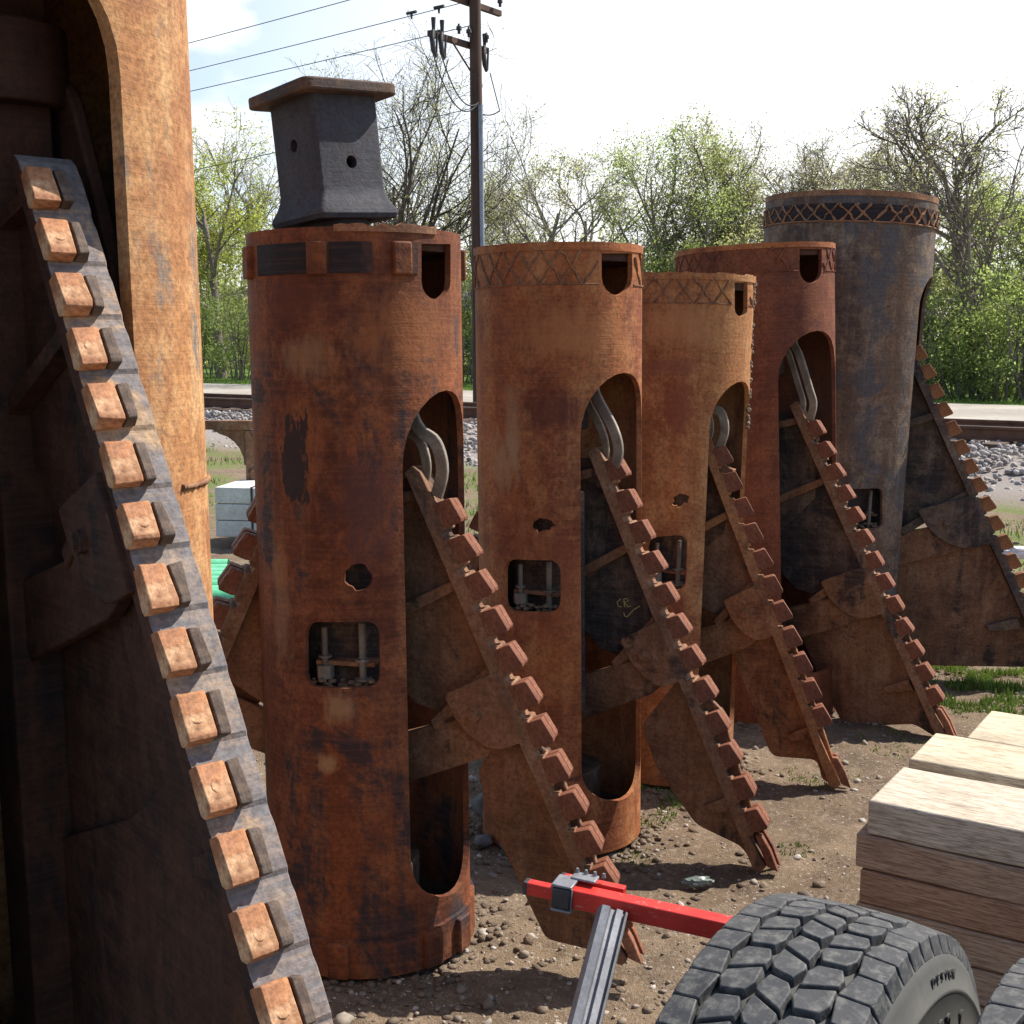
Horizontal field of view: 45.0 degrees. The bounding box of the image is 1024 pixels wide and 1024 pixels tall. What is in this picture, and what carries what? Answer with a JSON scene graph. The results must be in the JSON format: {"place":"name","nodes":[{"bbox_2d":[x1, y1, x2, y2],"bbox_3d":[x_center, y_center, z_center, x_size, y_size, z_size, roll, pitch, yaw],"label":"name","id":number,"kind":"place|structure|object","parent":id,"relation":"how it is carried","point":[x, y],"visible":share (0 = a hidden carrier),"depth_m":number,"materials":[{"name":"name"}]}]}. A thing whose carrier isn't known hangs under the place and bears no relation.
{"place":"outdoors","nodes":[
{"label":"outdoors","id":0,"kind":"place"},
{"bbox_2d":[186,0,1023,335],"label":"sky","id":1,"kind":"structure","parent":0,"point":[603,66],"materials":[{"name":"white"}]},
{"bbox_2d":[202,347,1023,1023],"bbox_3d":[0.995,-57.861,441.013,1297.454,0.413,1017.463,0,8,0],"label":"ground","id":2,"kind":"structure","parent":0,"point":[834,827],"depth_m":3.87,"materials":[{"name":"brown soil"}]},
{"bbox_2d":[0,0,332,1023],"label":"drilling bucket","id":3,"kind":"object","parent":2,"relation":"on","point":[144,876],"visible":1,"depth_m":2.11,"materials":[{"name":"brown metal"}]},
{"bbox_2d":[211,571,222,575],"bbox_3d":[-2.992,0.453,8.305,2.200,0.112,0.112,0,8,0],"label":"green pipe","id":4,"kind":"object","parent":2,"relation":"on","point":[215,573],"depth_m":8.27,"materials":[{"name":"plastic"}]},
{"bbox_2d":[211,568,224,570],"bbox_3d":[-2.991,0.436,8.459,2.200,0.112,0.112,0,8,0],"label":"green pipe","id":5,"kind":"object","parent":2,"relation":"on","point":[217,569],"depth_m":8.43,"materials":[{"name":"plastic"}]},
{"bbox_2d":[211,564,227,567],"bbox_3d":[-3.050,0.418,8.613,2.200,0.112,0.112,0,8,0],"label":"green pipe","id":6,"kind":"object","parent":2,"relation":"on","point":[218,565],"depth_m":8.58,"materials":[{"name":"plastic"}]},
{"bbox_2d":[211,559,229,563],"bbox_3d":[-3.109,0.388,8.765,2.200,0.112,0.112,0,8,0],"label":"green pipe","id":7,"kind":"object","parent":2,"relation":"on","point":[220,561],"visible":0.16,"depth_m":8.73,"materials":[{"name":"plastic"}]},
{"bbox_2d":[198,265,248,376],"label":"shrub","id":8,"kind":"object","parent":2,"relation":"on","point":[205,340],"visible":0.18,"depth_m":49.02,"materials":[{"name":"green plant"}]},
{"bbox_2d":[212,589,234,598],"bbox_3d":[-2.815,0.531,7.689,2.200,0.112,0.112,0,8,0],"label":"green pipe","id":9,"kind":"object","parent":2,"relation":"on","point":[216,592],"visible":0.03,"depth_m":7.64,"materials":[{"name":"plastic"}]},
{"bbox_2d":[198,229,249,374],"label":"shrub","id":10,"kind":"object","parent":2,"relation":"on","point":[210,350],"visible":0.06,"depth_m":54.68,"materials":[{"name":"green plant"}]},
{"bbox_2d":[199,280,250,379],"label":"shrub","id":11,"kind":"object","parent":2,"relation":"on","point":[234,357],"visible":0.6,"depth_m":46.45,"materials":[{"name":"green plant"}]},
{"bbox_2d":[205,420,254,479],"bbox_3d":[-2.777,-0.285,10.455,1.400,0.977,0.100,0,8,0],"label":"steel frame","id":12,"kind":"object","parent":2,"relation":"on","point":[239,433],"visible":0.15,"depth_m":10.38,"materials":[{"name":"brown metal"}]},
{"bbox_2d":[219,254,249,370],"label":"shrub","id":13,"kind":"object","parent":2,"relation":"on","point":[244,285],"visible":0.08,"depth_m":50.25,"materials":[{"name":"green plant"}]},
{"bbox_2d":[192,100,279,378],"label":"deciduous tree","id":14,"kind":"object","parent":2,"relation":"on","point":[210,247],"visible":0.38,"depth_m":48.94,"materials":[{"name":"green plant"}]},
{"bbox_2d":[215,479,256,536],"bbox_3d":[-1.740,0.016,10.139,1.210,0.501,0.611,1,8,8],"label":"block stack","id":15,"kind":"object","parent":2,"relation":"on","point":[233,500],"visible":0.22,"depth_m":9.90,"materials":[{"name":"concrete"}]},
{"bbox_2d":[192,128,279,236],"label":"deciduous tree","id":16,"kind":"object","parent":2,"relation":"on","point":[236,189],"visible":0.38,"depth_m":58.58,"materials":[{"name":"pale bark"},{"name":"green leaf"}]},
{"bbox_2d":[213,11,535,260],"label":"deciduous tree","id":17,"kind":"object","parent":2,"relation":"on","point":[406,191],"visible":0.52,"depth_m":41.35,"materials":[{"name":"brown plant"}]},
{"bbox_2d":[271,51,494,247],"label":"deciduous tree","id":18,"kind":"object","parent":2,"relation":"on","point":[412,201],"visible":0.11,"depth_m":51.17,"materials":[{"name":"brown plant"}]},
{"bbox_2d":[383,208,471,368],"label":"shrub","id":19,"kind":"object","parent":2,"relation":"on","point":[447,228],"visible":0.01,"depth_m":46.91,"materials":[{"name":"green plant"}]},
{"bbox_2d":[213,76,644,979],"bbox_3d":[-0.423,0.041,3.263,1.510,2.249,0.604,-1,8,0],"label":"drilling bucket","id":20,"kind":"object","parent":2,"relation":"on","point":[373,662],"visible":0.81,"depth_m":3.11,"materials":[{"name":"metal"}]},
{"bbox_2d":[427,0,502,401],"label":"utility pole","id":21,"kind":"object","parent":2,"relation":"on","point":[478,53],"visible":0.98,"depth_m":23.70,"materials":[{"name":"brown wood"}]},
{"bbox_2d":[188,0,348,43],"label":"power line","id":22,"kind":"object","parent":21,"relation":"attached to","point":[269,21],"visible":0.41,"depth_m":25.62,"materials":[{"name":"black metal"}]},
{"bbox_2d":[189,3,458,70],"bbox_3d":[-18.846,-11.236,36.637,45.002,0.554,0.059,6,9,36],"label":"power line","id":23,"kind":"object","parent":21,"relation":"attached to","point":[438,8],"visible":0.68,"depth_m":24.97,"materials":[{"name":"black metal"}]},
{"bbox_2d":[190,26,468,91],"bbox_3d":[-18.793,-10.830,36.765,45.002,0.554,0.059,6,9,36],"label":"power line","id":24,"kind":"object","parent":21,"relation":"attached to","point":[329,59],"visible":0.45,"depth_m":25.85,"materials":[{"name":"black metal"}]},
{"bbox_2d":[195,108,469,169],"bbox_3d":[-18.787,-8.767,37.051,45.002,1.617,0.017,6,9,36],"label":"power line","id":25,"kind":"object","parent":21,"relation":"attached to","point":[378,129],"visible":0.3,"depth_m":25.16,"materials":[{"name":"black metal"}]},
{"bbox_2d":[461,266,472,382],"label":"shrub","id":26,"kind":"object","parent":2,"relation":"on","point":[467,330],"visible":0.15,"depth_m":42.73,"materials":[{"name":"green plant"}]},
{"bbox_2d":[461,283,472,374],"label":"tree","id":27,"kind":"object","parent":2,"relation":"on","point":[466,341],"depth_m":55.44,"materials":[{"name":"green plant"}]},
{"bbox_2d":[471,793,482,815],"bbox_3d":[-0.072,1.013,4.309,0.121,0.086,0.125,5,9,32],"label":"rock","id":28,"kind":"object","parent":2,"relation":"on","point":[477,804],"visible":0.2,"depth_m":4.27,"materials":[{"name":"grey stone"}]},
{"bbox_2d":[474,834,493,847],"bbox_3d":[-0.092,1.066,4.011,0.065,0.045,0.057,-5,9,-34],"label":"rock","id":29,"kind":"object","parent":2,"relation":"on","point":[483,841],"visible":1,"depth_m":3.99,"materials":[{"name":"grey stone"}]},
{"bbox_2d":[435,165,564,361],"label":"deciduous tree","id":30,"kind":"object","parent":2,"relation":"on","point":[486,241],"visible":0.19,"depth_m":54.96,"materials":[{"name":"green plant"}]},
{"bbox_2d":[464,218,567,381],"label":"shrub","id":31,"kind":"object","parent":2,"relation":"on","point":[514,239],"visible":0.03,"depth_m":44.16,"materials":[{"name":"green plant"}]},
{"bbox_2d":[461,89,652,258],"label":"deciduous tree","id":32,"kind":"object","parent":2,"relation":"on","point":[552,234],"visible":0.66,"depth_m":41.46,"materials":[{"name":"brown plant"}]},
{"bbox_2d":[518,227,635,242],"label":"shrub","id":33,"kind":"object","parent":2,"relation":"on","point":[582,237],"depth_m":41.80,"materials":[{"name":"green plant"}]},
{"bbox_2d":[460,137,704,262],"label":"deciduous tree","id":34,"kind":"object","parent":2,"relation":"on","point":[555,169],"visible":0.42,"depth_m":44.03,"materials":[{"name":"green plant"}]},
{"bbox_2d":[199,211,1023,375],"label":"distant wood","id":35,"kind":"object","parent":2,"relation":"on","point":[600,232],"visible":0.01,"depth_m":69.32,"materials":[{"name":"green plant"}]},
{"bbox_2d":[204,409,1023,500],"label":"track ballast","id":36,"kind":"structure","parent":2,"relation":"on","point":[987,456],"depth_m":14.55,"materials":[{"name":"gravel"}]},
{"bbox_2d":[204,393,1023,448],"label":"railway track","id":37,"kind":"structure","parent":36,"relation":"on","point":[1007,432],"depth_m":16.95,"materials":[{"name":"metal"}]},
{"bbox_2d":[210,520,1023,1023],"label":"pebbles","id":38,"kind":"object","parent":2,"relation":"on","point":[348,1018],"visible":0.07,"depth_m":3.27,"materials":[{"name":"stone"}]},
{"bbox_2d":[466,241,780,871],"bbox_3d":[0.165,0.115,4.027,1.438,1.917,0.540,2,8,12],"label":"drilling bucket","id":39,"kind":"object","parent":2,"relation":"on","point":[582,596],"visible":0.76,"depth_m":3.83,"materials":[{"name":"metal"}]},
{"bbox_2d":[229,560,1023,1023],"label":"soil clods","id":40,"kind":"object","parent":2,"relation":"on","point":[443,970],"visible":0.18,"depth_m":3.37,"materials":[{"name":"brown soil"}]},
{"bbox_2d":[523,868,732,1023],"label":"work stand","id":41,"kind":"object","parent":2,"relation":"on","point":[614,907],"visible":0.98,"depth_m":1.66,"materials":[{"name":"red paint"}]},
{"bbox_2d":[579,225,698,272],"bbox_3d":[3.674,-6.365,38.952,5.700,5.086,4.474,0,8,0],"label":"shrub","id":42,"kind":"object","parent":2,"relation":"on","point":[689,245],"visible":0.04,"depth_m":38.95,"materials":[{"name":"green plant"}]},
{"bbox_2d":[584,103,774,272],"bbox_3d":[5.714,-8.587,40.209,7.122,9.172,6.163,6,10,38],"label":"deciduous tree","id":43,"kind":"object","parent":2,"relation":"on","point":[707,205],"visible":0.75,"depth_m":39.55,"materials":[{"name":"green plant"}]},
{"bbox_2d":[603,213,761,272],"bbox_3d":[5.691,-6.774,40.008,6.122,5.563,5.201,3,8,19],"label":"shrub","id":44,"kind":"object","parent":2,"relation":"on","point":[652,256],"visible":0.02,"depth_m":39.18,"materials":[{"name":"green plant"}]},
{"bbox_2d":[681,875,714,887],"bbox_3d":[0.558,1.110,3.714,0.102,0.035,0.040,0,8,0],"label":"plastic scrap","id":45,"kind":"object","parent":2,"relation":"on","point":[695,881],"visible":1,"depth_m":3.70,"materials":[{"name":"plastic"}]},
{"bbox_2d":[633,105,771,272],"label":"deciduous tree","id":46,"kind":"object","parent":2,"relation":"on","point":[690,199],"visible":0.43,"depth_m":40.32,"materials":[{"name":"green plant"}]},
{"bbox_2d":[668,214,763,269],"bbox_3d":[7.689,-6.571,38.598,6.130,5.539,5.475,-4,9,-27],"label":"shrub","id":47,"kind":"object","parent":2,"relation":"on","point":[753,225],"visible":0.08,"depth_m":37.72,"materials":[{"name":"green plant"}]},
{"bbox_2d":[641,271,850,787],"bbox_3d":[0.594,0.053,4.656,1.324,1.866,0.514,1,8,4],"label":"drilling bucket","id":48,"kind":"object","parent":2,"relation":"on","point":[697,353],"visible":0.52,"depth_m":4.49,"materials":[{"name":"metal"}]},
{"bbox_2d":[660,112,882,258],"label":"deciduous tree","id":49,"kind":"object","parent":2,"relation":"on","point":[803,160],"visible":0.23,"depth_m":41.00,"materials":[{"name":"green plant"}]},
{"bbox_2d":[675,241,956,735],"bbox_3d":[1.131,-0.110,5.468,1.639,2.100,0.700,2,8,16],"label":"drilling bucket","id":50,"kind":"object","parent":2,"relation":"on","point":[861,649],"visible":0.64,"depth_m":5.24,"materials":[{"name":"metal"}]},
{"bbox_2d":[655,893,980,1023],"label":"truck tyre","id":51,"kind":"object","parent":2,"relation":"on","point":[783,958],"visible":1,"depth_m":1.42,"materials":[{"name":"black rubber"}]},
{"bbox_2d":[741,116,914,242],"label":"deciduous tree","id":52,"kind":"object","parent":2,"relation":"on","point":[782,190],"visible":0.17,"depth_m":40.90,"materials":[{"name":"green plant"}]},
{"bbox_2d":[762,189,1023,666],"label":"drilling bucket","id":53,"kind":"object","parent":2,"relation":"on","point":[950,567],"visible":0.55,"depth_m":5.83,"materials":[{"name":"metal"}]},
{"bbox_2d":[1003,546,1023,558],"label":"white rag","id":54,"kind":"object","parent":53,"relation":"attached to","point":[1018,551],"visible":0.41,"depth_m":6.01,"materials":[{"name":"fabric"}]},
{"bbox_2d":[807,66,1023,381],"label":"deciduous tree","id":55,"kind":"object","parent":2,"relation":"on","point":[889,159],"visible":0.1,"depth_m":35.10,"materials":[{"name":"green plant"}]},
{"bbox_2d":[839,159,995,319],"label":"deciduous tree","id":56,"kind":"object","parent":2,"relation":"on","point":[940,215],"visible":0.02,"depth_m":43.89,"materials":[{"name":"green plant"}]},
{"bbox_2d":[831,76,1023,399],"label":"deciduous tree","id":57,"kind":"object","parent":2,"relation":"on","point":[957,220],"visible":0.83,"depth_m":29.42,"materials":[{"name":"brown plant"}]},
{"bbox_2d":[920,277,1015,395],"bbox_3d":[10.324,-4.294,30.442,3.570,3.264,3.248,-7,11,-44],"label":"shrub","id":58,"kind":"object","parent":2,"relation":"on","point":[934,297],"visible":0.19,"depth_m":29.85,"materials":[{"name":"green plant"}]},
{"bbox_2d":[920,236,1023,393],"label":"shrub","id":59,"kind":"object","parent":2,"relation":"on","point":[945,277],"visible":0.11,"depth_m":33.65,"materials":[{"name":"green plant"}]},
{"bbox_2d":[921,292,1023,400],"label":"shrub","id":60,"kind":"object","parent":2,"relation":"on","point":[956,336],"visible":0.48,"depth_m":29.28,"materials":[{"name":"green plant"}]},
{"bbox_2d":[924,284,1023,401],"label":"shrub","id":61,"kind":"object","parent":2,"relation":"on","point":[983,378],"visible":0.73,"depth_m":28.86,"materials":[{"name":"green plant"}]},
{"bbox_2d":[934,223,1023,393],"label":"shrub","id":62,"kind":"object","parent":2,"relation":"on","point":[940,251],"visible":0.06,"depth_m":34.01,"materials":[{"name":"green plant"}]},
{"bbox_2d":[937,171,1023,395],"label":"deciduous tree","id":63,"kind":"object","parent":2,"relation":"on","point":[1002,204],"visible":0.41,"depth_m":31.52,"materials":[{"name":"green plant"}]},
{"bbox_2d":[952,255,1023,401],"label":"shrub","id":64,"kind":"object","parent":2,"relation":"on","point":[1015,293],"visible":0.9,"depth_m":28.41,"materials":[{"name":"green plant"}]},
{"bbox_2d":[976,958,1023,1023],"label":"truck tyre","id":65,"kind":"object","parent":2,"relation":"on","point":[1005,1004],"visible":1,"depth_m":1.33,"materials":[{"name":"black rubber"}]},
{"bbox_2d":[203,372,1023,869],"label":"grass","id":66,"kind":"structure","parent":0,"point":[1009,688],"depth_m":5.86,"materials":[{"name":"green plant"}]},
{"bbox_2d":[203,383,1023,420],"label":"road","id":67,"kind":"structure","parent":0,"point":[989,412],"depth_m":25.31,"materials":[{"name":"grey asphalt"}]},
{"bbox_3d":[1.910,1.240,2.510,2.400,0.090,0.293,5,9,33],"label":"timber plank","id":68,"kind":"object","parent":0,"visible":0},
{"bbox_2d":[971,966,1003,1006],"bbox_3d":[1.912,1.153,2.497,2.400,0.090,0.294,5,9,33],"label":"timber plank","id":69,"kind":"object","parent":68,"relation":"on","point":[987,982],"visible":0.04,"depth_m":2.86,"materials":[{"name":"brown wood"}]},
{"bbox_2d":[856,900,1023,973],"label":"timber plank","id":70,"kind":"object","parent":69,"relation":"on","point":[993,953],"visible":0.28,"depth_m":2.86,"materials":[{"name":"brown wood"}]},
{"bbox_2d":[859,868,1023,941],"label":"timber plank","id":71,"kind":"object","parent":70,"relation":"on","point":[996,917],"visible":0.51,"depth_m":2.89,"materials":[{"name":"brown wood"}]},
{"bbox_2d":[856,823,1023,904],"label":"timber plank","id":72,"kind":"object","parent":71,"relation":"on","point":[982,877],"visible":0.53,"depth_m":2.88,"materials":[{"name":"brown wood"}]},
{"bbox_2d":[868,767,1023,866],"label":"timber plank","id":73,"kind":"object","parent":72,"relation":"on","point":[972,818],"visible":1,"depth_m":2.92,"materials":[{"name":"beige wood"}]},
{"bbox_3d":[2.109,0.844,2.682,2.400,0.090,0.266,5,9,33],"label":"timber plank","id":74,"kind":"object","parent":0,"visible":0},
{"bbox_2d":[909,733,1023,788],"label":"timber plank","id":75,"kind":"object","parent":74,"relation":"on","point":[977,760],"visible":0.71,"depth_m":3.21,"materials":[{"name":"beige wood"}]},
{"bbox_3d":[2.327,0.817,2.880,2.400,0.091,0.308,5,9,33],"label":"timber plank","id":76,"kind":"object","parent":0,"visible":0},
{"bbox_2d":[967,711,1023,747],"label":"timber plank","id":77,"kind":"object","parent":76,"relation":"on","point":[1001,727],"visible":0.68,"depth_m":3.46,"materials":[{"name":"beige wood"}]}
]}

